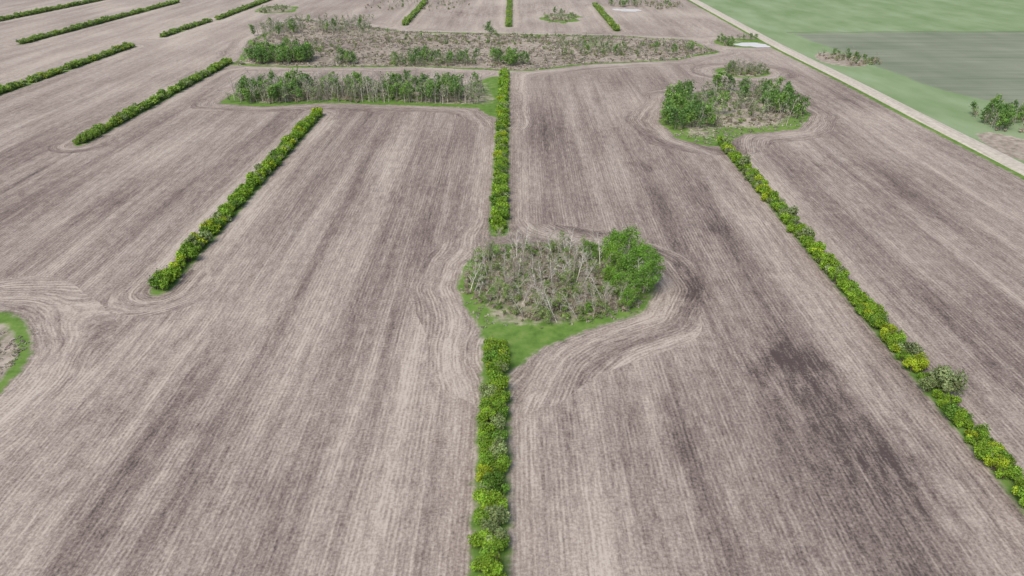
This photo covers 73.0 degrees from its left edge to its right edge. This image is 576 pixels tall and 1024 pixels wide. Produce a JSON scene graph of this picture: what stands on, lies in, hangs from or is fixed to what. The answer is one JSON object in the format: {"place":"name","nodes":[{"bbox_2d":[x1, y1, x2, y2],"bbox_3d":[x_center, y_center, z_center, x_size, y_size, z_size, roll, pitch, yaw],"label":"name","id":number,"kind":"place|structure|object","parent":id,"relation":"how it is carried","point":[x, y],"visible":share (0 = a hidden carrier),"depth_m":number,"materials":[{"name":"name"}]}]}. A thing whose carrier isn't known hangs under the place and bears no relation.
{"place":"outdoors","nodes":[
{"label":"outdoors","id":0,"kind":"place"},
{"bbox_2d":[0,0,1023,575],"bbox_3d":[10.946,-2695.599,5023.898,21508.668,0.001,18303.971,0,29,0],"label":"ground","id":1,"kind":"structure","parent":0,"point":[284,372],"depth_m":156.94,"materials":[{"name":"soil"}]},
{"bbox_2d":[0,328,37,374],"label":"dead grass","id":2,"kind":"structure","parent":1,"relation":"on","point":[13,348],"depth_m":141.79,"materials":[{"name":"beige plant"}]},
{"bbox_2d":[0,0,99,20],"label":"caragana hedge","id":3,"kind":"object","parent":1,"relation":"on","point":[39,10],"visible":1,"depth_m":583.80,"materials":[{"name":"green plant"}]},
{"bbox_2d":[0,42,135,92],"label":"caragana hedge","id":4,"kind":"object","parent":1,"relation":"on","point":[34,77],"visible":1,"depth_m":376.67,"materials":[{"name":"green plant"}]},
{"bbox_2d":[16,0,179,43],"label":"caragana hedge","id":5,"kind":"object","parent":1,"relation":"on","point":[35,37],"visible":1,"depth_m":519.92,"materials":[{"name":"green plant"}]},
{"bbox_2d":[72,57,232,144],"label":"caragana hedge","id":6,"kind":"object","parent":1,"relation":"on","point":[126,113],"visible":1,"depth_m":306.64,"materials":[{"name":"green plant"}]},
{"bbox_2d":[159,18,212,36],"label":"caragana hedge","id":7,"kind":"object","parent":1,"relation":"on","point":[181,28],"visible":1,"depth_m":500.99,"materials":[{"name":"green plant"}]},
{"bbox_2d":[146,106,322,290],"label":"caragana hedge","id":8,"kind":"object","parent":1,"relation":"on","point":[188,250],"visible":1,"depth_m":201.93,"materials":[{"name":"green plant"}]},
{"bbox_2d":[214,0,269,19],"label":"caragana hedge","id":9,"kind":"object","parent":1,"relation":"on","point":[236,10],"visible":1,"depth_m":587.98,"materials":[{"name":"green plant"}]},
{"bbox_2d":[258,2,289,12],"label":"tree grove","id":10,"kind":"object","parent":1,"relation":"on","point":[281,8],"visible":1,"depth_m":591.67,"materials":[{"name":"green plant"}]},
{"bbox_2d":[248,14,304,35],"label":"tree grove","id":11,"kind":"object","parent":1,"relation":"on","point":[278,26],"visible":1,"depth_m":488.21,"materials":[{"name":"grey plant"}]},
{"bbox_2d":[243,37,315,64],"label":"tree grove","id":12,"kind":"object","parent":1,"relation":"on","point":[259,52],"visible":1,"depth_m":396.70,"materials":[{"name":"green plant"}]},
{"bbox_2d":[246,34,361,52],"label":"tree grove","id":13,"kind":"object","parent":1,"relation":"on","point":[320,47],"visible":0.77,"depth_m":446.62,"materials":[{"name":"green plant"}]},
{"bbox_2d":[288,11,373,22],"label":"tree grove","id":14,"kind":"object","parent":1,"relation":"on","point":[308,16],"visible":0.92,"depth_m":540.26,"materials":[{"name":"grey plant"}]},
{"bbox_2d":[313,14,370,34],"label":"tree grove","id":15,"kind":"object","parent":1,"relation":"on","point":[333,22],"visible":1,"depth_m":495.05,"materials":[{"name":"grey plant"}]},
{"bbox_2d":[335,48,357,63],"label":"tree grove","id":16,"kind":"object","parent":1,"relation":"on","point":[352,55],"visible":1,"depth_m":395.05,"materials":[{"name":"green plant"}]},
{"bbox_2d":[225,67,485,103],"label":"tree grove","id":17,"kind":"object","parent":1,"relation":"on","point":[300,84],"visible":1,"depth_m":322.96,"materials":[{"name":"green plant"}]},
{"bbox_2d":[402,0,427,24],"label":"caragana hedge","id":18,"kind":"object","parent":1,"relation":"on","point":[407,19],"visible":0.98,"depth_m":557.09,"materials":[{"name":"green plant"}]},
{"bbox_2d":[365,0,469,10],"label":"tree grove","id":19,"kind":"object","parent":1,"relation":"on","point":[424,8],"visible":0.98,"depth_m":616.98,"materials":[{"name":"green plant"}]},
{"bbox_2d":[389,45,480,66],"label":"tree grove","id":20,"kind":"object","parent":1,"relation":"on","point":[420,54],"visible":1,"depth_m":394.38,"materials":[{"name":"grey plant"}]},
{"bbox_2d":[468,263,480,292],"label":"bare aspen tree","id":21,"kind":"object","parent":1,"relation":"on","point":[473,277],"visible":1,"depth_m":160.32,"materials":[{"name":"grey plant"}]},
{"bbox_2d":[235,18,718,69],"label":"grove","id":22,"kind":"object","parent":1,"relation":"on","point":[360,37],"visible":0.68,"depth_m":439.24,"materials":[{"name":"grey plant"}]},
{"bbox_2d":[472,246,483,261],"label":"budding aspen tree","id":23,"kind":"object","parent":1,"relation":"on","point":[479,251],"visible":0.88,"depth_m":174.57,"materials":[{"name":"green plant"}]},
{"bbox_2d":[470,265,486,286],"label":"budding aspen tree","id":24,"kind":"object","parent":1,"relation":"on","point":[482,274],"visible":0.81,"depth_m":162.69,"materials":[{"name":"green plant"}]},
{"bbox_2d":[477,230,489,263],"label":"bare aspen tree","id":25,"kind":"object","parent":1,"relation":"on","point":[483,246],"visible":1,"depth_m":172.35,"materials":[{"name":"grey plant"}]},
{"bbox_2d":[479,290,487,301],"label":"budding aspen tree","id":26,"kind":"object","parent":1,"relation":"on","point":[484,293],"visible":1,"depth_m":157.53,"materials":[{"name":"green plant"}]},
{"bbox_2d":[482,21,494,33],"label":"tree grove","id":27,"kind":"object","parent":1,"relation":"on","point":[491,29],"visible":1,"depth_m":485.38,"materials":[{"name":"green plant"}]},
{"bbox_2d":[466,334,511,575],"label":"caragana hedge","id":28,"kind":"object","parent":1,"relation":"on","point":[490,516],"visible":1,"depth_m":110.13,"materials":[{"name":"green plant"}]},
{"bbox_2d":[483,241,499,254],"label":"budding aspen tree","id":29,"kind":"object","parent":1,"relation":"on","point":[491,249],"visible":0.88,"depth_m":176.64,"materials":[{"name":"green plant"}]},
{"bbox_2d":[379,30,604,44],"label":"tree grove","id":30,"kind":"object","parent":1,"relation":"on","point":[387,37],"visible":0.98,"depth_m":462.84,"materials":[{"name":"grey plant"}]},
{"bbox_2d":[487,287,497,298],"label":"aspen tree","id":31,"kind":"object","parent":1,"relation":"on","point":[493,290],"visible":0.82,"depth_m":158.87,"materials":[{"name":"green plant"}]},
{"bbox_2d":[493,277,502,289],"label":"budding aspen tree","id":32,"kind":"object","parent":1,"relation":"on","point":[496,282],"visible":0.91,"depth_m":160.47,"materials":[{"name":"green plant"}]},
{"bbox_2d":[494,259,501,270],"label":"budding aspen tree","id":33,"kind":"object","parent":1,"relation":"on","point":[497,264],"visible":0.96,"depth_m":171.05,"materials":[{"name":"green plant"}]},
{"bbox_2d":[488,68,510,232],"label":"caragana hedge","id":34,"kind":"object","parent":1,"relation":"on","point":[499,197],"visible":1,"depth_m":238.72,"materials":[{"name":"green plant"}]},
{"bbox_2d":[500,283,509,294],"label":"budding aspen tree","id":35,"kind":"object","parent":1,"relation":"on","point":[504,288],"visible":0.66,"depth_m":158.69,"materials":[{"name":"green plant"}]},
{"bbox_2d":[500,284,513,304],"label":"budding aspen tree","id":36,"kind":"object","parent":1,"relation":"on","point":[505,294],"visible":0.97,"depth_m":156.02,"materials":[{"name":"green plant"}]},
{"bbox_2d":[503,268,511,303],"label":"bare aspen tree","id":37,"kind":"object","parent":1,"relation":"on","point":[509,285],"visible":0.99,"depth_m":155.97,"materials":[{"name":"grey plant"}]},
{"bbox_2d":[505,0,512,26],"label":"caragana hedge","id":38,"kind":"object","parent":1,"relation":"on","point":[509,14],"visible":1,"depth_m":560.39,"materials":[{"name":"green plant"}]},
{"bbox_2d":[489,46,530,66],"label":"tree grove","id":39,"kind":"object","parent":1,"relation":"on","point":[510,56],"visible":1,"depth_m":392.72,"materials":[{"name":"green plant"}]},
{"bbox_2d":[506,293,523,317],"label":"bare aspen tree","id":40,"kind":"object","parent":1,"relation":"on","point":[515,303],"visible":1,"depth_m":150.36,"materials":[{"name":"grey plant"}]},
{"bbox_2d":[512,304,518,314],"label":"budding aspen tree","id":41,"kind":"object","parent":1,"relation":"on","point":[515,309],"visible":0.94,"depth_m":152.45,"materials":[{"name":"green plant"}]},
{"bbox_2d":[509,257,521,282],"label":"bare aspen tree","id":42,"kind":"object","parent":1,"relation":"on","point":[514,265],"visible":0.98,"depth_m":164.81,"materials":[{"name":"grey plant"}]},
{"bbox_2d":[515,243,530,282],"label":"bare aspen tree","id":43,"kind":"object","parent":1,"relation":"on","point":[523,272],"visible":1,"depth_m":162.86,"materials":[{"name":"grey plant"}]},
{"bbox_2d":[524,245,532,258],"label":"budding aspen tree","id":44,"kind":"object","parent":1,"relation":"on","point":[527,246],"visible":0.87,"depth_m":176.49,"materials":[{"name":"green plant"}]},
{"bbox_2d":[520,283,536,308],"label":"bare aspen tree","id":45,"kind":"object","parent":1,"relation":"on","point":[527,292],"visible":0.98,"depth_m":155.53,"materials":[{"name":"grey plant"}]},
{"bbox_2d":[529,293,544,308],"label":"budding aspen tree","id":46,"kind":"object","parent":1,"relation":"on","point":[536,295],"visible":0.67,"depth_m":153.66,"materials":[{"name":"green plant"}]},
{"bbox_2d":[532,304,543,316],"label":"budding aspen tree","id":47,"kind":"object","parent":1,"relation":"on","point":[540,309],"visible":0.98,"depth_m":151.02,"materials":[{"name":"green plant"}]},
{"bbox_2d":[532,289,545,316],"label":"bare aspen tree","id":48,"kind":"object","parent":1,"relation":"on","point":[539,301],"visible":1,"depth_m":149.18,"materials":[{"name":"grey plant"}]},
{"bbox_2d":[535,260,545,290],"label":"bare aspen tree","id":49,"kind":"object","parent":1,"relation":"on","point":[540,273],"visible":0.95,"depth_m":160.24,"materials":[{"name":"grey plant"}]},
{"bbox_2d":[541,279,550,292],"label":"budding aspen tree","id":50,"kind":"object","parent":1,"relation":"on","point":[546,283],"visible":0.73,"depth_m":160.50,"materials":[{"name":"green plant"}]},
{"bbox_2d":[541,306,551,323],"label":"budding aspen tree","id":51,"kind":"object","parent":1,"relation":"on","point":[547,317],"visible":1,"depth_m":149.33,"materials":[{"name":"green plant"}]},
{"bbox_2d":[541,293,556,321],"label":"bare aspen tree","id":52,"kind":"object","parent":1,"relation":"on","point":[548,304],"visible":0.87,"depth_m":150.96,"materials":[{"name":"grey plant"}]},
{"bbox_2d":[546,256,554,287],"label":"bare aspen tree","id":53,"kind":"object","parent":1,"relation":"on","point":[550,269],"visible":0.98,"depth_m":162.48,"materials":[{"name":"grey plant"}]},
{"bbox_2d":[549,239,561,252],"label":"budding aspen tree","id":54,"kind":"object","parent":1,"relation":"on","point":[552,243],"visible":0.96,"depth_m":178.81,"materials":[{"name":"green plant"}]},
{"bbox_2d":[460,243,652,328],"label":"dead grass","id":55,"kind":"structure","parent":1,"relation":"on","point":[612,316],"depth_m":162.09,"materials":[{"name":"beige plant"}]},
{"bbox_2d":[463,242,649,320],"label":"undergrowth","id":56,"kind":"object","parent":1,"relation":"on","point":[562,307],"visible":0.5,"depth_m":164.38,"materials":[{"name":"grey plant"}]},
{"bbox_2d":[550,292,567,309],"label":"budding aspen tree","id":57,"kind":"object","parent":1,"relation":"on","point":[559,296],"visible":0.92,"depth_m":153.92,"materials":[{"name":"green plant"}]},
{"bbox_2d":[544,6,576,21],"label":"tree grove","id":58,"kind":"object","parent":1,"relation":"on","point":[552,15],"visible":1,"depth_m":551.03,"materials":[{"name":"green plant"}]},
{"bbox_2d":[555,229,566,246],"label":"budding aspen tree","id":59,"kind":"object","parent":1,"relation":"on","point":[562,238],"visible":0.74,"depth_m":181.37,"materials":[{"name":"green plant"}]},
{"bbox_2d":[559,287,567,300],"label":"budding aspen tree","id":60,"kind":"object","parent":1,"relation":"on","point":[561,289],"visible":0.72,"depth_m":157.12,"materials":[{"name":"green plant"}]},
{"bbox_2d":[560,246,569,258],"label":"budding aspen tree","id":61,"kind":"object","parent":1,"relation":"on","point":[565,250],"visible":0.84,"depth_m":174.96,"materials":[{"name":"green plant"}]},
{"bbox_2d":[559,269,572,284],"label":"budding aspen tree","id":62,"kind":"object","parent":1,"relation":"on","point":[565,274],"visible":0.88,"depth_m":163.58,"materials":[{"name":"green plant"}]},
{"bbox_2d":[560,292,577,320],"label":"bare aspen tree","id":63,"kind":"object","parent":1,"relation":"on","point":[568,304],"visible":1,"depth_m":150.70,"materials":[{"name":"grey plant"}]},
{"bbox_2d":[566,229,575,255],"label":"bare aspen tree","id":64,"kind":"object","parent":1,"relation":"on","point":[571,241],"visible":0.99,"depth_m":174.84,"materials":[{"name":"grey plant"}]},
{"bbox_2d":[570,253,583,272],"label":"bare aspen tree","id":65,"kind":"object","parent":1,"relation":"on","point":[576,262],"visible":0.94,"depth_m":166.82,"materials":[{"name":"grey plant"}]},
{"bbox_2d":[575,305,582,314],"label":"budding aspen tree","id":66,"kind":"object","parent":1,"relation":"on","point":[580,311],"visible":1,"depth_m":152.22,"materials":[{"name":"green plant"}]},
{"bbox_2d":[576,276,588,296],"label":"bare aspen tree","id":67,"kind":"object","parent":1,"relation":"on","point":[580,285],"visible":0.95,"depth_m":156.61,"materials":[{"name":"grey plant"}]},
{"bbox_2d":[576,251,589,281],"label":"bare aspen tree","id":68,"kind":"object","parent":1,"relation":"on","point":[581,264],"visible":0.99,"depth_m":165.85,"materials":[{"name":"grey plant"}]},
{"bbox_2d":[579,283,590,307],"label":"bare aspen tree","id":69,"kind":"object","parent":1,"relation":"on","point":[584,293],"visible":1,"depth_m":152.26,"materials":[{"name":"grey plant"}]},
{"bbox_2d":[579,240,597,258],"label":"aspen tree","id":70,"kind":"object","parent":1,"relation":"on","point":[593,247],"visible":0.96,"depth_m":175.15,"materials":[{"name":"green plant"}]},
{"bbox_2d":[584,300,594,310],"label":"aspen tree","id":71,"kind":"object","parent":1,"relation":"on","point":[587,307],"visible":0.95,"depth_m":153.42,"materials":[{"name":"green plant"}]},
{"bbox_2d":[585,257,599,276],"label":"budding aspen tree","id":72,"kind":"object","parent":1,"relation":"on","point":[596,266],"visible":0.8,"depth_m":167.87,"materials":[{"name":"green plant"}]},
{"bbox_2d":[590,294,601,306],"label":"budding aspen tree","id":73,"kind":"object","parent":1,"relation":"on","point":[598,299],"visible":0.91,"depth_m":154.20,"materials":[{"name":"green plant"}]},
{"bbox_2d":[593,233,602,259],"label":"bare aspen tree","id":74,"kind":"object","parent":1,"relation":"on","point":[599,245],"visible":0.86,"depth_m":174.67,"materials":[{"name":"grey plant"}]},
{"bbox_2d":[600,300,609,310],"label":"budding aspen tree","id":75,"kind":"object","parent":1,"relation":"on","point":[604,305],"visible":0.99,"depth_m":153.90,"materials":[{"name":"green plant"}]},
{"bbox_2d":[601,284,610,310],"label":"bare aspen tree","id":76,"kind":"object","parent":1,"relation":"on","point":[606,295],"visible":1,"depth_m":152.70,"materials":[{"name":"grey plant"}]},
{"bbox_2d":[592,2,620,30],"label":"caragana hedge","id":77,"kind":"object","parent":1,"relation":"on","point":[608,18],"visible":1,"depth_m":541.15,"materials":[{"name":"green plant"}]},
{"bbox_2d":[601,278,615,295],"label":"aspen tree","id":78,"kind":"object","parent":1,"relation":"on","point":[610,283],"visible":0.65,"depth_m":159.31,"materials":[{"name":"green plant"}]},
{"bbox_2d":[600,263,618,280],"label":"aspen tree","id":79,"kind":"object","parent":1,"relation":"on","point":[606,269],"visible":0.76,"depth_m":163.73,"materials":[{"name":"green plant"}]},
{"bbox_2d":[598,230,620,251],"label":"aspen tree","id":80,"kind":"object","parent":1,"relation":"on","point":[612,234],"visible":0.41,"depth_m":174.63,"materials":[{"name":"green plant"}]},
{"bbox_2d":[601,238,629,271],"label":"aspen tree","id":81,"kind":"object","parent":1,"relation":"on","point":[613,249],"visible":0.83,"depth_m":166.74,"materials":[{"name":"green plant"}]},
{"bbox_2d":[611,278,623,293],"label":"budding aspen tree","id":82,"kind":"object","parent":1,"relation":"on","point":[616,288],"visible":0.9,"depth_m":158.23,"materials":[{"name":"green plant"}]},
{"bbox_2d":[543,37,694,56],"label":"tree grove","id":83,"kind":"object","parent":1,"relation":"on","point":[643,43],"visible":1,"depth_m":427.82,"materials":[{"name":"grey plant"}]},
{"bbox_2d":[612,269,627,295],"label":"aspen tree","id":84,"kind":"object","parent":1,"relation":"on","point":[617,276],"visible":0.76,"depth_m":159.65,"materials":[{"name":"green plant"}]},
{"bbox_2d":[610,224,644,259],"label":"aspen tree","id":85,"kind":"object","parent":1,"relation":"on","point":[624,236],"visible":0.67,"depth_m":169.75,"materials":[{"name":"green plant"}]},
{"bbox_2d":[619,285,635,308],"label":"aspen tree","id":86,"kind":"object","parent":1,"relation":"on","point":[624,292],"visible":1,"depth_m":153.87,"materials":[{"name":"green plant"}]},
{"bbox_2d":[608,0,648,6],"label":"tree grove","id":87,"kind":"object","parent":1,"relation":"on","point":[629,2],"visible":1,"depth_m":616.28,"materials":[{"name":"green plant"}]},
{"bbox_2d":[614,246,643,273],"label":"aspen tree","id":88,"kind":"object","parent":1,"relation":"on","point":[629,268],"visible":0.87,"depth_m":164.34,"materials":[{"name":"green plant"}]},
{"bbox_2d":[626,286,638,299],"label":"budding aspen tree","id":89,"kind":"object","parent":1,"relation":"on","point":[634,294],"visible":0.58,"depth_m":155.78,"materials":[{"name":"green plant"}]},
{"bbox_2d":[622,270,645,299],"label":"aspen tree","id":90,"kind":"object","parent":1,"relation":"on","point":[638,280],"visible":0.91,"depth_m":156.65,"materials":[{"name":"green plant"}]},
{"bbox_2d":[630,240,651,275],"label":"aspen tree","id":91,"kind":"object","parent":1,"relation":"on","point":[645,247],"visible":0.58,"depth_m":165.37,"materials":[{"name":"green plant"}]},
{"bbox_2d":[636,258,662,292],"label":"aspen tree","id":92,"kind":"object","parent":1,"relation":"on","point":[650,265],"visible":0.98,"depth_m":158.44,"materials":[{"name":"green plant"}]},
{"bbox_2d":[637,248,665,277],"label":"aspen tree","id":93,"kind":"object","parent":1,"relation":"on","point":[654,254],"visible":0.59,"depth_m":161.75,"materials":[{"name":"green plant"}]},
{"bbox_2d":[650,0,682,9],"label":"tree grove","id":94,"kind":"object","parent":1,"relation":"on","point":[666,2],"visible":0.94,"depth_m":614.47,"materials":[{"name":"green plant"}]},
{"bbox_2d":[716,33,736,46],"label":"tree grove","id":95,"kind":"object","parent":1,"relation":"on","point":[726,40],"visible":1,"depth_m":451.61,"materials":[{"name":"green plant"}]},
{"bbox_2d":[659,90,808,143],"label":"bare trees","id":96,"kind":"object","parent":1,"relation":"on","point":[750,131],"depth_m":285.80,"materials":[{"name":"beige plant"}]},
{"bbox_2d":[660,70,812,129],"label":"tree grove","id":97,"kind":"object","parent":1,"relation":"on","point":[683,101],"visible":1,"depth_m":299.12,"materials":[{"name":"green plant"}]},
{"bbox_2d":[724,55,769,75],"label":"tree grove","id":98,"kind":"object","parent":1,"relation":"on","point":[730,66],"visible":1,"depth_m":372.74,"materials":[{"name":"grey plant"}]},
{"bbox_2d":[737,31,757,39],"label":"tree grove","id":99,"kind":"object","parent":1,"relation":"on","point":[750,35],"visible":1,"depth_m":468.52,"materials":[{"name":"green plant"}]},
{"bbox_2d":[817,48,881,65],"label":"tree grove","id":100,"kind":"object","parent":1,"relation":"on","point":[871,60],"visible":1,"depth_m":403.00,"materials":[{"name":"green plant"}]},
{"bbox_2d":[716,134,1023,507],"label":"caragana hedge","id":101,"kind":"object","parent":1,"relation":"on","point":[989,450],"visible":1,"depth_m":140.40,"materials":[{"name":"green plant"}]},
{"bbox_2d":[970,94,1023,132],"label":"tree grove","id":102,"kind":"object","parent":1,"relation":"on","point":[1005,113],"visible":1,"depth_m":286.77,"materials":[{"name":"green plant"}]},
{"bbox_2d":[613,9,640,11],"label":"pond","id":103,"kind":"structure","parent":0,"point":[632,10],"depth_m":594.04,"materials":[{"name":"white liquid"}]},
{"bbox_2d":[734,42,769,46],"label":"pond","id":104,"kind":"structure","parent":0,"point":[753,44],"depth_m":450.37,"materials":[{"name":"white liquid"}]},
{"bbox_2d":[690,0,1023,175],"bbox_3d":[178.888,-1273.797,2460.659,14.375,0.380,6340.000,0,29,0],"label":"gravel road","id":105,"kind":"structure","parent":0,"point":[988,151],"depth_m":314.57,"materials":[{"name":"beige gravel"}]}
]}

